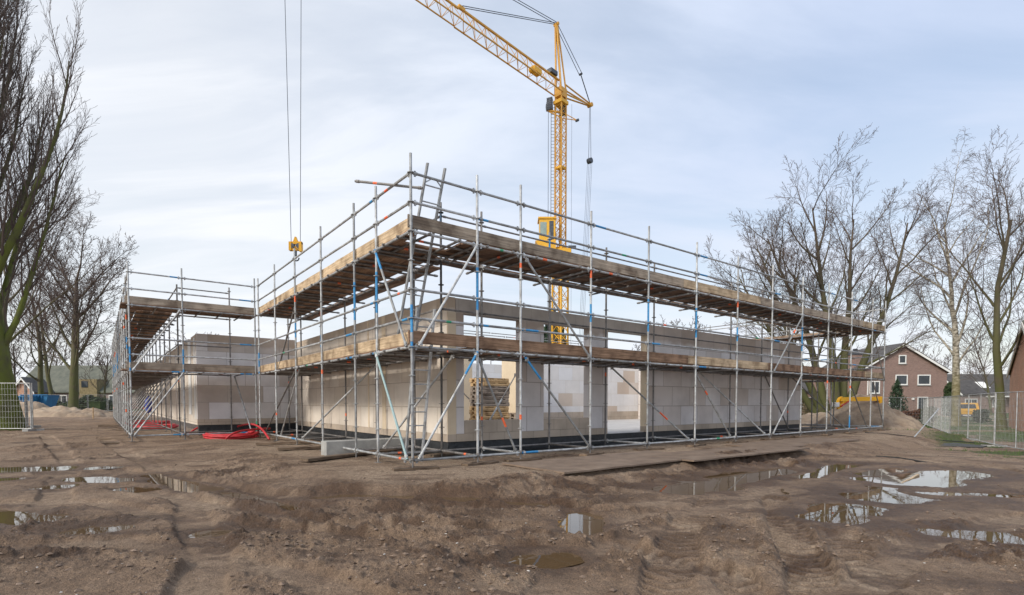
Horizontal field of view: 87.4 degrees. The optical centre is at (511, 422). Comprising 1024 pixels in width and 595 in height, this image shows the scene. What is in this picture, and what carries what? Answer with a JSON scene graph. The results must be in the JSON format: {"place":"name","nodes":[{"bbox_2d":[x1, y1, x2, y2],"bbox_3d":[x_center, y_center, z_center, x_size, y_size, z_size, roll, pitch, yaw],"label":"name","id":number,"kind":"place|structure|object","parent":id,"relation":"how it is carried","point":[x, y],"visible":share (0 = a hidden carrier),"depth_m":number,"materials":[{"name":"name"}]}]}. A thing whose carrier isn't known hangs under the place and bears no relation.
{"place":"outdoors","nodes":[
{"label":"outdoors","id":0,"kind":"place"},
{"bbox_2d":[16,377,54,395],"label":"house","id":1,"kind":"structure","parent":0,"point":[20,387],"depth_m":79.94,"materials":[{"name":"orange brick"}]},
{"bbox_2d":[26,365,144,408],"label":"house","id":2,"kind":"structure","parent":0,"point":[59,375],"depth_m":86.95,"materials":[{"name":"brown brick"}]},
{"bbox_2d":[469,418,508,419],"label":"pallet","id":3,"kind":"object","parent":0,"point":[487,419],"visible":0.33,"depth_m":19.45,"materials":[{"name":"brown wood"}]},
{"bbox_2d":[470,414,509,418],"bbox_3d":[-0.809,-0.225,19.694,1.200,0.144,0.812,-2,3,-36],"label":"pallet","id":4,"kind":"object","parent":3,"relation":"on","point":[486,416],"visible":0.76,"depth_m":19.41,"materials":[{"name":"brown wood"}]},
{"bbox_2d":[469,410,508,414],"bbox_3d":[-0.846,-0.371,19.713,1.200,0.144,0.812,-2,3,-37],"label":"pallet","id":5,"kind":"object","parent":4,"relation":"on","point":[489,412],"visible":0.69,"depth_m":19.45,"materials":[{"name":"brown wood"}]},
{"bbox_2d":[469,406,508,409],"bbox_3d":[-0.835,-0.516,19.684,1.200,0.144,0.812,-2,3,-38],"label":"pallet","id":6,"kind":"object","parent":5,"relation":"on","point":[490,407],"visible":0.75,"depth_m":19.46,"materials":[{"name":"brown wood"}]},
{"bbox_2d":[470,402,509,405],"bbox_3d":[-0.809,-0.662,19.715,1.200,0.144,0.812,-2,3,-38],"label":"pallet","id":7,"kind":"object","parent":6,"relation":"on","point":[493,404],"visible":0.68,"depth_m":19.55,"materials":[{"name":"brown wood"}]},
{"bbox_2d":[469,398,508,401],"bbox_3d":[-0.839,-0.806,19.665,1.200,0.144,0.812,-2,3,-38],"label":"pallet","id":8,"kind":"object","parent":7,"relation":"on","point":[489,399],"visible":0.67,"depth_m":19.50,"materials":[{"name":"brown wood"}]},
{"bbox_2d":[470,394,508,397],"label":"pallet","id":9,"kind":"object","parent":8,"relation":"on","point":[490,396],"visible":0.69,"depth_m":19.47,"materials":[{"name":"brown wood"}]},
{"bbox_2d":[470,390,509,393],"bbox_3d":[-0.802,-1.097,19.671,1.200,0.144,0.812,-2,3,-39],"label":"pallet","id":10,"kind":"object","parent":9,"relation":"on","point":[489,392],"visible":0.76,"depth_m":19.42,"materials":[{"name":"brown wood"}]},
{"bbox_2d":[470,386,509,389],"bbox_3d":[-0.799,-1.243,19.674,1.200,0.144,0.812,-2,3,-36],"label":"pallet","id":11,"kind":"object","parent":10,"relation":"on","point":[492,387],"visible":0.66,"depth_m":19.41,"materials":[{"name":"brown wood"}]},
{"bbox_2d":[470,382,509,385],"bbox_3d":[-0.796,-1.389,19.668,1.200,0.144,0.812,-2,3,-39],"label":"pallet","id":12,"kind":"object","parent":11,"relation":"on","point":[493,384],"visible":0.69,"depth_m":19.42,"materials":[{"name":"brown wood"}]},
{"bbox_2d":[469,378,508,381],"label":"pallet","id":13,"kind":"object","parent":12,"relation":"on","point":[492,379],"visible":0.69,"depth_m":19.40,"materials":[{"name":"brown wood"}]},
{"bbox_2d":[0,409,1023,594],"bbox_3d":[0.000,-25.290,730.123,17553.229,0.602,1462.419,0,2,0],"label":"ground","id":14,"kind":"structure","parent":0,"point":[668,559],"depth_m":5.91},
{"bbox_2d":[0,383,36,431],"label":"fence","id":15,"kind":"object","parent":14,"relation":"on","point":[25,429],"visible":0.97,"depth_m":21.75,"materials":[{"name":"metal"}]},
{"bbox_2d":[24,384,27,427],"bbox_3d":[-21.831,-0.690,24.091,0.036,2.000,3.960,-2,3,-41],"label":"fence","id":16,"kind":"object","parent":14,"relation":"on","point":[26,400],"visible":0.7,"depth_m":23.89,"materials":[{"name":"metal"}]},
{"bbox_2d":[20,401,48,413],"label":"sand heap","id":17,"kind":"object","parent":14,"relation":"on","point":[37,405],"visible":0.12,"depth_m":46.40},
{"bbox_2d":[0,510,69,524],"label":"puddle","id":18,"kind":"object","parent":14,"relation":"on","point":[7,517],"visible":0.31,"depth_m":6.29,"materials":[{"name":"grey liquid"}]},
{"bbox_2d":[9,326,61,382],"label":"tree","id":19,"kind":"object","parent":14,"relation":"on","point":[15,372],"visible":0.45,"depth_m":91.12,"materials":[{"name":"brown plant"}]},
{"bbox_2d":[27,383,43,430],"bbox_3d":[-21.096,-0.659,23.542,0.680,2.020,4.697,-2,3,-42],"label":"fence","id":20,"kind":"object","parent":14,"relation":"on","point":[35,426],"visible":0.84,"depth_m":21.97,"materials":[{"name":"metal"}]},
{"bbox_2d":[8,255,69,394],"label":"bare tree","id":21,"kind":"object","parent":14,"relation":"on","point":[48,378],"visible":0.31,"depth_m":61.59,"materials":[{"name":"grey plant"}]},
{"bbox_2d":[0,466,78,472],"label":"puddle","id":22,"kind":"object","parent":14,"relation":"on","point":[16,469],"visible":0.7,"depth_m":10.99,"materials":[{"name":"grey liquid"}]},
{"bbox_2d":[20,394,59,406],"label":"skip","id":23,"kind":"object","parent":14,"relation":"on","point":[49,400],"visible":0.23,"depth_m":52.52,"materials":[{"name":"blue paint"}]},
{"bbox_2d":[3,265,90,393],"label":"bare tree","id":24,"kind":"object","parent":14,"relation":"on","point":[39,380],"visible":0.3,"depth_m":53.69,"materials":[{"name":"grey plant"}]},
{"bbox_2d":[0,0,99,430],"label":"tree","id":25,"kind":"object","parent":14,"relation":"on","point":[13,240],"visible":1,"depth_m":22.45,"materials":[{"name":"brown plant"}]},
{"bbox_2d":[24,405,80,416],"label":"sand heap","id":26,"kind":"object","parent":14,"relation":"on","point":[59,411],"visible":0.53,"depth_m":43.74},
{"bbox_2d":[27,484,79,488],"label":"puddle","id":27,"kind":"object","parent":14,"relation":"on","point":[57,486],"visible":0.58,"depth_m":8.61,"materials":[{"name":"grey liquid"}]},
{"bbox_2d":[21,345,87,370],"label":"tree","id":28,"kind":"object","parent":14,"relation":"on","point":[57,360],"visible":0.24,"depth_m":109.66,"materials":[{"name":"brown plant"}]},
{"bbox_2d":[0,146,125,364],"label":"bare tree","id":29,"kind":"object","parent":14,"relation":"on","point":[61,294],"visible":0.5,"depth_m":35.31,"materials":[{"name":"brown plant"}]},
{"bbox_2d":[11,211,136,408],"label":"bare tree","id":30,"kind":"object","parent":14,"relation":"on","point":[73,366],"visible":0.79,"depth_m":48.01,"materials":[{"name":"brown plant"}]},
{"bbox_2d":[56,394,112,410],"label":"hedge","id":31,"kind":"object","parent":14,"relation":"on","point":[86,399],"visible":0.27,"depth_m":65.54,"materials":[{"name":"green plant"}]},
{"bbox_2d":[66,408,112,416],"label":"sand heap","id":32,"kind":"object","parent":14,"relation":"on","point":[87,412],"visible":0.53,"depth_m":43.22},
{"bbox_2d":[79,343,111,364],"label":"tree","id":33,"kind":"object","parent":14,"relation":"on","point":[104,352],"visible":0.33,"depth_m":98.21,"materials":[{"name":"brown plant"}]},
{"bbox_2d":[56,525,135,534],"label":"puddle","id":34,"kind":"object","parent":14,"relation":"on","point":[92,529],"visible":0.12,"depth_m":5.71,"materials":[{"name":"grey liquid"}]},
{"bbox_2d":[79,336,113,410],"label":"bare tree","id":35,"kind":"object","parent":14,"relation":"on","point":[104,372],"visible":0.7,"depth_m":65.95,"materials":[{"name":"brown plant"}]},
{"bbox_2d":[89,402,105,409],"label":"hedge","id":36,"kind":"object","parent":14,"relation":"on","point":[100,405],"visible":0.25,"depth_m":56.61,"materials":[{"name":"green plant"}]},
{"bbox_2d":[62,476,135,482],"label":"puddle","id":37,"kind":"object","parent":14,"relation":"on","point":[101,479],"visible":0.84,"depth_m":9.40,"materials":[{"name":"grey liquid"}]},
{"bbox_2d":[83,466,122,469],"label":"puddle","id":38,"kind":"object","parent":14,"relation":"on","point":[102,467],"visible":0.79,"depth_m":11.09,"materials":[{"name":"grey liquid"}]},
{"bbox_2d":[113,487,168,492],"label":"puddle","id":39,"kind":"object","parent":14,"relation":"on","point":[136,489],"visible":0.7,"depth_m":8.30,"materials":[{"name":"brown liquid"}]},
{"bbox_2d":[111,272,180,437],"bbox_3d":[-19.969,-2.582,28.404,1.645,5.463,29.158,-2,3,-37],"label":"scaffold","id":40,"kind":"object","parent":14,"relation":"on","point":[146,324],"visible":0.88,"depth_m":22.18,"materials":[{"name":"metal"}]},
{"bbox_2d":[134,424,178,428],"bbox_3d":[-15.839,0.181,23.838,1.807,0.208,1.588,0,2,0],"label":"red hose","id":41,"kind":"object","parent":14,"relation":"on","point":[169,425],"visible":0.61,"depth_m":23.64,"materials":[{"name":"plastic"}]},
{"bbox_2d":[140,474,224,492],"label":"puddle","id":42,"kind":"object","parent":14,"relation":"on","point":[183,485],"visible":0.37,"depth_m":8.87,"materials":[{"name":"brown liquid"}]},
{"bbox_2d":[119,261,258,441],"bbox_3d":[-10.737,-2.208,17.988,3.865,5.476,1.600,-2,3,-37],"label":"scaffold","id":43,"kind":"object","parent":14,"relation":"on","point":[182,307],"visible":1,"depth_m":17.39,"materials":[{"name":"metal"}]},
{"bbox_2d":[189,530,234,537],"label":"puddle","id":44,"kind":"object","parent":14,"relation":"on","point":[208,533],"visible":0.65,"depth_m":5.50,"materials":[{"name":"brown liquid"}]},
{"bbox_2d":[202,431,259,438],"bbox_3d":[-9.323,0.418,17.833,1.720,0.255,1.509,0,2,0],"label":"red hose","id":45,"kind":"object","parent":14,"relation":"on","point":[249,434],"visible":0.89,"depth_m":17.29,"materials":[{"name":"plastic"}]},
{"bbox_2d":[220,492,301,510],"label":"puddle","id":46,"kind":"object","parent":14,"relation":"on","point":[281,505],"visible":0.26,"depth_m":7.57,"materials":[{"name":"brown liquid"}]},
{"bbox_2d":[256,441,309,444],"bbox_3d":[-6.394,0.582,15.169,1.541,0.064,0.240,-1,2,-22],"label":"scaffold board","id":47,"kind":"object","parent":14,"relation":"on","point":[285,442],"visible":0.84,"depth_m":15.03,"materials":[{"name":"brown wood"}]},
{"bbox_2d":[276,446,320,449],"bbox_3d":[-5.232,0.641,13.528,1.283,0.064,0.240,-1,2,-32],"label":"scaffold board","id":48,"kind":"object","parent":14,"relation":"on","point":[299,447],"visible":0.77,"depth_m":13.35,"materials":[{"name":"brown wood"}]},
{"bbox_2d":[300,448,410,460],"bbox_3d":[-3.318,0.695,12.004,0.240,0.067,3.228,1,2,29],"label":"scaffold board","id":49,"kind":"object","parent":14,"relation":"on","point":[333,456],"visible":0.69,"depth_m":11.28,"materials":[{"name":"brown wood"}]},
{"bbox_2d":[278,432,432,455],"bbox_3d":[-5.335,0.567,16.283,0.730,0.059,10.800,-2,3,-37],"label":"membrane strip","id":50,"kind":"object","parent":14,"relation":"on","point":[311,436],"visible":0.34,"depth_m":16.82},
{"bbox_2d":[256,173,470,462],"bbox_3d":[-5.128,-2.102,15.023,2.496,5.481,13.045,-2,3,-37],"label":"scaffold","id":51,"kind":"object","parent":14,"relation":"on","point":[375,261],"visible":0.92,"depth_m":12.59,"materials":[{"name":"metal"}]},
{"bbox_2d":[321,437,408,455],"bbox_3d":[-3.421,0.579,12.646,2.050,0.360,0.340,-2,3,-39],"label":"concrete block","id":52,"kind":"object","parent":14,"relation":"on","point":[331,447],"depth_m":12.25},
{"bbox_2d":[392,466,438,470],"bbox_3d":[-1.701,0.816,9.472,0.800,0.053,0.200,-1,2,-24],"label":"sole board","id":53,"kind":"object","parent":14,"relation":"on","point":[414,468],"visible":0.99,"depth_m":9.40,"materials":[{"name":"brown wood"}]},
{"bbox_2d":[404,307,435,462],"bbox_3d":[-1.767,-0.674,10.243,0.390,2.932,0.611,-2,3,-37],"label":"ladder","id":54,"kind":"object","parent":14,"relation":"on","point":[427,391],"visible":0.71,"depth_m":10.26,"materials":[{"name":"metal"}]},
{"bbox_2d":[425,451,465,456],"bbox_3d":[-1.337,0.695,11.958,0.240,0.063,1.485,1,2,34],"label":"scaffold board","id":55,"kind":"object","parent":14,"relation":"on","point":[437,454],"visible":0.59,"depth_m":11.54,"materials":[{"name":"brown wood"}]},
{"bbox_2d":[146,297,800,452],"bbox_3d":[-8.090,-1.468,31.433,20.100,4.220,39.304,-2,3,-37],"label":"building shell","id":56,"kind":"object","parent":14,"relation":"on","point":[207,405],"visible":0.65,"depth_m":17.39,"materials":[{"name":"stone"}]},
{"bbox_2d":[461,460,498,465],"bbox_3d":[-0.606,0.785,10.311,0.800,0.053,0.200,-2,3,-44],"label":"sole board","id":57,"kind":"object","parent":14,"relation":"on","point":[476,463],"visible":1,"depth_m":10.24,"materials":[{"name":"brown wood"}]},
{"bbox_2d":[416,0,592,344],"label":"tower crane","id":58,"kind":"object","parent":14,"relation":"on","point":[546,225],"visible":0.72,"depth_m":48.66,"materials":[{"name":"yellow metal"}]},
{"bbox_2d":[285,10,302,260],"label":"hook block","id":59,"kind":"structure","parent":58,"relation":"hanging from","point":[296,244],"depth_m":30.52,"materials":[{"name":"yellow metal"}]},
{"bbox_2d":[0,442,1023,594],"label":"mud clods","id":60,"kind":"object","parent":14,"relation":"on","point":[440,568],"visible":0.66,"depth_m":4.58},
{"bbox_2d":[464,330,578,363],"bbox_3d":[0.194,-2.581,31.799,12.570,5.213,2.095,-2,3,-37],"label":"scaffold","id":61,"kind":"object","parent":14,"relation":"on","point":[514,337],"visible":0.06,"depth_m":32.12,"materials":[{"name":"metal"}]},
{"bbox_2d":[504,457,541,461],"bbox_3d":[0.227,0.762,10.950,0.800,0.053,0.200,-1,2,-31],"label":"sole board","id":62,"kind":"object","parent":14,"relation":"on","point":[523,459],"visible":0.97,"depth_m":10.86,"materials":[{"name":"brown wood"}]},
{"bbox_2d":[505,502,554,506],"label":"puddle","id":63,"kind":"object","parent":14,"relation":"on","point":[531,504],"visible":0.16,"depth_m":7.14,"materials":[{"name":"brown liquid"}]},
{"bbox_2d":[506,552,584,568],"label":"puddle","id":64,"kind":"object","parent":14,"relation":"on","point":[558,560],"visible":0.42,"depth_m":4.59,"materials":[{"name":"brown liquid"}]},
{"bbox_2d":[544,307,566,343],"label":"conifer tree","id":65,"kind":"object","parent":14,"relation":"on","point":[546,329],"visible":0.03,"depth_m":76.61,"materials":[{"name":"plant"}]},
{"bbox_2d":[558,512,604,534],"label":"puddle","id":66,"kind":"object","parent":14,"relation":"on","point":[584,523],"visible":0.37,"depth_m":6.00,"materials":[{"name":"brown liquid"}]},
{"bbox_2d":[502,450,708,473],"bbox_3d":[2.072,0.766,10.878,4.400,0.042,1.700,-2,3,-38],"label":"ground plate","id":67,"kind":"object","parent":14,"relation":"on","point":[568,465],"visible":0.94,"depth_m":10.47,"materials":[{"name":"wood"}]},
{"bbox_2d":[440,431,811,458],"bbox_3d":[5.317,0.556,16.584,16.900,0.058,0.610,-2,3,-37],"label":"membrane strip","id":68,"kind":"object","parent":14,"relation":"on","point":[489,452],"visible":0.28,"depth_m":14.40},
{"bbox_2d":[391,152,886,470],"bbox_3d":[6.530,-2.204,16.929,22.517,5.546,2.100,-2,3,-37],"label":"scaffold","id":69,"kind":"object","parent":14,"relation":"on","point":[502,253],"visible":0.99,"depth_m":13.05,"materials":[{"name":"metal"}]},
{"bbox_2d":[397,163,446,333],"bbox_3d":[-1.747,-3.062,10.146,1.134,3.260,0.394,2,3,42],"label":"ladder","id":70,"kind":"object","parent":69,"relation":"on","point":[424,184],"visible":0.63,"depth_m":10.11,"materials":[{"name":"metal"}]},
{"bbox_2d":[645,445,809,461],"bbox_3d":[5.163,0.701,12.681,4.900,0.046,1.400,-2,3,-37],"label":"ground plate","id":71,"kind":"object","parent":14,"relation":"on","point":[742,449],"visible":0.88,"depth_m":12.57,"materials":[{"name":"metal"}]},
{"bbox_2d":[651,468,811,494],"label":"puddle","id":72,"kind":"object","parent":14,"relation":"on","point":[726,481],"visible":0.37,"depth_m":9.12,"materials":[{"name":"brown liquid"}]},
{"bbox_2d":[689,309,883,429],"bbox_3d":[12.080,-2.519,26.627,1.645,5.467,10.521,-2,3,-37],"label":"scaffold","id":73,"kind":"object","parent":14,"relation":"on","point":[809,336],"visible":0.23,"depth_m":24.48,"materials":[{"name":"metal"}]},
{"bbox_2d":[725,437,859,446],"bbox_3d":[8.389,0.587,15.784,5.200,0.041,1.500,-2,3,-38],"label":"ground plate","id":74,"kind":"object","parent":14,"relation":"on","point":[796,442],"visible":0.86,"depth_m":15.84,"materials":[{"name":"metal"}]},
{"bbox_2d":[799,412,825,426],"bbox_3d":[17.858,0.079,31.023,5.200,1.352,4.800,0,2,0],"label":"dirt mound","id":75,"kind":"object","parent":14,"relation":"on","point":[805,418],"visible":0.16,"depth_m":30.47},
{"bbox_2d":[797,464,863,478],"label":"puddle","id":76,"kind":"object","parent":14,"relation":"on","point":[822,471],"visible":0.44,"depth_m":10.90,"materials":[{"name":"grey liquid"}]},
{"bbox_2d":[794,503,885,524],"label":"puddle","id":77,"kind":"object","parent":14,"relation":"on","point":[829,513],"visible":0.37,"depth_m":6.39,"materials":[{"name":"grey liquid"}]},
{"bbox_2d":[703,122,989,412],"bbox_3d":[20.352,-8.451,35.271,15.087,18.338,11.741,-1,2,-17],"label":"multi stem tree","id":78,"kind":"object","parent":14,"relation":"on","point":[841,388],"visible":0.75,"depth_m":35.13,"materials":[{"name":"brown plant"}]},
{"bbox_2d":[781,486,940,509],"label":"puddle","id":79,"kind":"object","parent":14,"relation":"on","point":[886,495],"visible":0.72,"depth_m":7.54,"materials":[{"name":"grey liquid"}]},
{"bbox_2d":[808,394,929,430],"bbox_3d":[18.105,-0.271,27.508,6.200,2.395,6.000,0,2,0],"label":"dirt mound","id":80,"kind":"object","parent":14,"relation":"on","point":[896,419],"visible":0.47,"depth_m":26.13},
{"bbox_2d":[832,396,882,408],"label":"lifting beam","id":81,"kind":"structure","parent":80,"relation":"on","point":[838,403],"depth_m":26.30,"materials":[{"name":"yellow metal"}]},
{"bbox_2d":[888,378,908,410],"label":"evergreen","id":82,"kind":"object","parent":14,"relation":"on","point":[896,392],"visible":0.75,"depth_m":54.71,"materials":[{"name":"green plant"}]},
{"bbox_2d":[884,397,921,422],"bbox_3d":[28.375,-0.819,39.146,3.034,2.000,0.036,0,2,2],"label":"fence","id":83,"kind":"object","parent":14,"relation":"on","point":[909,402],"visible":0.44,"depth_m":39.10,"materials":[{"name":"metal"}]},
{"bbox_2d":[901,409,920,419],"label":"hedge","id":84,"kind":"object","parent":14,"relation":"on","point":[912,413],"visible":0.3,"depth_m":49.66,"materials":[{"name":"brown plant"}]},
{"bbox_2d":[812,420,1023,457],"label":"grass tufts","id":85,"kind":"object","parent":14,"relation":"on","point":[959,433],"visible":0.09,"depth_m":25.62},
{"bbox_2d":[851,468,994,487],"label":"puddle","id":86,"kind":"object","parent":14,"relation":"on","point":[944,478],"visible":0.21,"depth_m":9.55,"materials":[{"name":"grey liquid"}]},
{"bbox_2d":[927,397,933,426],"bbox_3d":[26.844,-0.603,34.351,0.036,2.007,3.692,1,3,33],"label":"fence","id":87,"kind":"object","parent":14,"relation":"on","point":[931,419],"visible":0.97,"depth_m":34.37,"materials":[{"name":"metal"}]},
{"bbox_2d":[933,397,940,429],"bbox_3d":[24.806,-0.482,31.253,0.036,2.007,3.692,1,3,33],"label":"fence","id":88,"kind":"object","parent":14,"relation":"on","point":[937,413],"visible":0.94,"depth_m":31.25,"materials":[{"name":"metal"}]},
{"bbox_2d":[859,130,1023,426],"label":"birch tree","id":89,"kind":"object","parent":14,"relation":"on","point":[954,351],"visible":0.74,"depth_m":36.32,"materials":[{"name":"grey plant"}]},
{"bbox_2d":[940,396,949,432],"bbox_3d":[22.769,-0.361,28.156,0.036,2.007,3.692,1,3,33],"label":"fence","id":90,"kind":"object","parent":14,"relation":"on","point":[942,412],"visible":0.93,"depth_m":28.14,"materials":[{"name":"metal"}]},
{"bbox_2d":[942,382,960,415],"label":"bush","id":91,"kind":"object","parent":14,"relation":"on","point":[947,389],"visible":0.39,"depth_m":62.12,"materials":[{"name":"green plant"}]},
{"bbox_2d":[941,443,972,444],"bbox_3d":[15.789,0.890,19.596,2.934,0.052,1.100,-2,5,-19],"label":"steel plate","id":92,"kind":"object","parent":14,"relation":"on","point":[957,443],"visible":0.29,"depth_m":20.32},
{"bbox_2d":[941,444,986,447],"bbox_3d":[16.246,0.865,19.333,0.700,0.050,1.225,-4,3,-37],"label":"steel plate","id":93,"kind":"object","parent":92,"relation":"on","point":[970,446],"visible":0.86,"depth_m":19.17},
{"bbox_2d":[949,395,978,440],"bbox_3d":[20.625,-0.234,24.758,0.680,2.040,4.550,1,2,31],"label":"fence","id":94,"kind":"object","parent":14,"relation":"on","point":[960,406],"visible":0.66,"depth_m":24.75,"materials":[{"name":"metal"}]},
{"bbox_2d":[915,528,1023,544],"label":"puddle","id":95,"kind":"object","parent":14,"relation":"on","point":[995,537],"visible":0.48,"depth_m":5.42,"materials":[{"name":"grey liquid"}]},
{"bbox_2d":[916,492,1023,497],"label":"puddle","id":96,"kind":"object","parent":14,"relation":"on","point":[977,494],"visible":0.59,"depth_m":7.78,"materials":[{"name":"grey liquid"}]},
{"bbox_2d":[961,402,979,419],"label":"parked car","id":97,"kind":"object","parent":14,"relation":"on","point":[964,411],"visible":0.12,"depth_m":46.02,"materials":[{"name":"yellow metal"}]},
{"bbox_2d":[918,128,1023,429],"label":"bare tree","id":98,"kind":"object","parent":14,"relation":"on","point":[996,337],"visible":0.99,"depth_m":31.56,"materials":[{"name":"brown plant"}]},
{"bbox_2d":[936,304,1013,414],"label":"bare tree","id":99,"kind":"object","parent":14,"relation":"on","point":[983,370],"visible":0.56,"depth_m":71.10,"materials":[{"name":"brown plant"}]},
{"bbox_2d":[972,409,990,422],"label":"bush","id":100,"kind":"object","parent":14,"relation":"on","point":[977,419],"visible":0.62,"depth_m":41.76,"materials":[{"name":"green plant"}]},
{"bbox_2d":[967,393,1005,446],"bbox_3d":[18.400,-0.118,21.060,0.680,2.040,4.525,1,2,31],"label":"fence","id":101,"kind":"object","parent":14,"relation":"on","point":[979,411],"visible":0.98,"depth_m":21.02,"materials":[{"name":"metal"}]},
{"bbox_2d":[981,391,1023,449],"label":"fence","id":102,"kind":"object","parent":14,"relation":"on","point":[994,444],"visible":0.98,"depth_m":18.12,"materials":[{"name":"metal"}]},
{"bbox_2d":[1006,320,1023,430],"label":"house","id":103,"kind":"structure","parent":14,"relation":"on","point":[1015,371],"depth_m":31.59,"materials":[{"name":"orange brick"}]},
{"bbox_2d":[0,0,1023,382],"label":"sky","id":104,"kind":"structure","parent":0,"point":[698,107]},
{"bbox_2d":[813,343,951,415],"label":"house","id":105,"kind":"structure","parent":0,"point":[917,373],"depth_m":65.84,"materials":[{"name":"brown brick"}]},
{"bbox_2d":[869,381,879,393],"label":"window","id":106,"kind":"structure","parent":105,"relation":"in","point":[877,383],"depth_m":65.86,"materials":[{"name":"white paint"}]},
{"bbox_2d":[895,375,907,385],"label":"window","id":107,"kind":"structure","parent":105,"relation":"in","point":[903,379],"depth_m":65.82,"materials":[{"name":"white paint"}]},
{"bbox_2d":[917,375,930,385],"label":"window","id":108,"kind":"structure","parent":105,"relation":"in","point":[922,380],"depth_m":65.82,"materials":[{"name":"white paint"}]},
{"bbox_2d":[947,374,1009,412],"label":"house","id":109,"kind":"structure","parent":0,"point":[968,386],"depth_m":82.63,"materials":[{"name":"brown brick"}]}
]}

